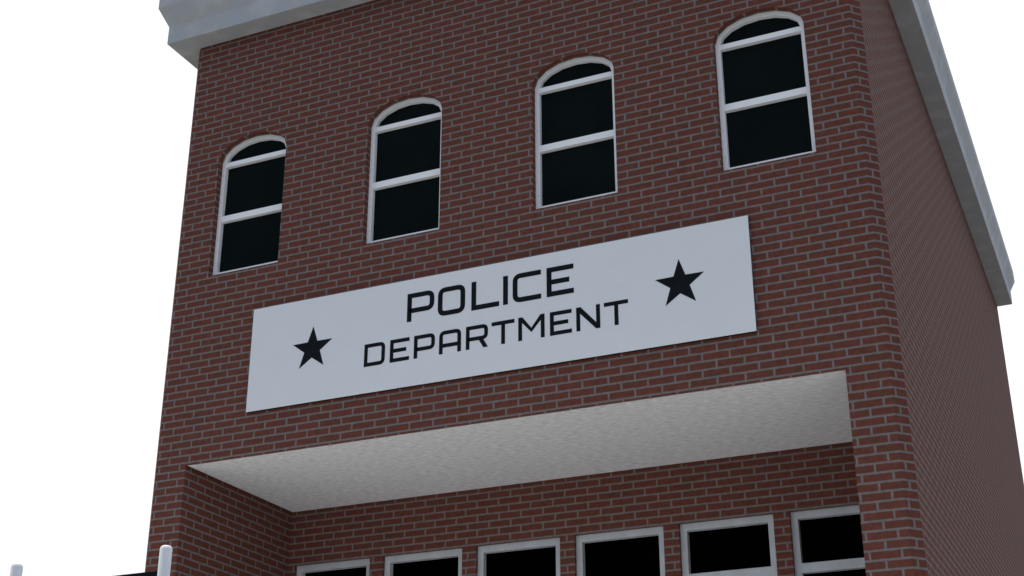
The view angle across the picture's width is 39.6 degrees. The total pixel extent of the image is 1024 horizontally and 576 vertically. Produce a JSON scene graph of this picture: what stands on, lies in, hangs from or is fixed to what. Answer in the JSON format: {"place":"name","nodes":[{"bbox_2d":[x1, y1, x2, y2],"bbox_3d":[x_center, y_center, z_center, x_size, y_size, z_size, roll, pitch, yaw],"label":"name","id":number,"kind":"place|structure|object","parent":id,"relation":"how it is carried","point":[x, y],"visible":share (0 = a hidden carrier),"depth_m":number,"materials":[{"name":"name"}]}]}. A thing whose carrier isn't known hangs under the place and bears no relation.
{"place":"outdoors","nodes":[
{"label":"outdoors","id":0,"kind":"place"},
{"bbox_2d":[0,0,1023,575],"label":"sky","id":1,"kind":"structure","parent":0,"point":[96,103],"materials":[{"name":"white"}]},
{"label":"ground","id":2,"kind":"structure","parent":0,"visible":0},
{"bbox_2d":[10,545,171,575],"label":"post sign","id":3,"kind":"object","parent":2,"relation":"on","point":[164,563],"visible":1,"depth_m":8.08,"materials":[{"name":"white metal"}]},
{"bbox_2d":[145,0,1023,575],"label":"police building","id":4,"kind":"structure","parent":2,"relation":"on","point":[845,408],"depth_m":17.63,"materials":[{"name":"red brick"}]},
{"bbox_2d":[213,134,285,274],"bbox_3d":[-3.480,-1.135,19.195,1.093,2.063,0.092,-10,-26,22],"label":"window","id":5,"kind":"structure","parent":4,"relation":"in","point":[251,193],"depth_m":19.22,"materials":[{"name":"black glass"}]},
{"bbox_2d":[297,558,369,575],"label":"window","id":6,"kind":"structure","parent":4,"relation":"in","point":[360,567],"depth_m":19.36,"materials":[{"name":"black glass"}]},
{"bbox_2d":[366,97,441,243],"bbox_3d":[-1.339,-1.528,18.311,1.093,2.063,0.092,-10,-26,22],"label":"window","id":7,"kind":"structure","parent":4,"relation":"in","point":[404,198],"depth_m":18.33,"materials":[{"name":"black glass"}]},
{"bbox_2d":[384,548,461,575],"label":"window","id":8,"kind":"structure","parent":4,"relation":"in","point":[443,562],"depth_m":18.84,"materials":[{"name":"black glass"}]},
{"bbox_2d":[246,215,756,412],"bbox_3d":[-0.338,0.376,16.779,6.513,1.388,0.047,-10,-26,22],"label":"wall sign","id":9,"kind":"object","parent":4,"relation":"attached to","point":[694,283],"visible":1,"depth_m":16.62,"materials":[{"name":"white paint"}]},
{"bbox_2d":[478,538,559,575],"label":"window","id":10,"kind":"structure","parent":4,"relation":"in","point":[534,557],"depth_m":18.31,"materials":[{"name":"black glass"}]},
{"bbox_2d":[535,56,617,208],"bbox_3d":[0.802,-1.920,17.428,1.093,2.063,0.092,-10,-26,22],"label":"window","id":11,"kind":"structure","parent":4,"relation":"in","point":[575,131],"depth_m":17.44,"materials":[{"name":"black glass"}]},
{"bbox_2d":[576,526,664,575],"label":"window","id":12,"kind":"structure","parent":4,"relation":"in","point":[635,552],"depth_m":17.77,"materials":[{"name":"black glass"}]},
{"bbox_2d":[680,514,776,575],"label":"window","id":13,"kind":"structure","parent":4,"relation":"in","point":[745,546],"depth_m":17.23,"materials":[{"name":"black glass"}]},
{"bbox_2d":[715,11,815,170],"bbox_3d":[2.942,-2.312,16.544,1.093,2.063,0.092,-10,-26,22],"label":"window","id":14,"kind":"structure","parent":4,"relation":"in","point":[765,106],"depth_m":16.55,"materials":[{"name":"black glass"}]},
{"bbox_2d":[790,505,865,575],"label":"window","id":15,"kind":"structure","parent":4,"relation":"in","point":[827,541],"depth_m":16.75,"materials":[{"name":"black glass"}]}
]}

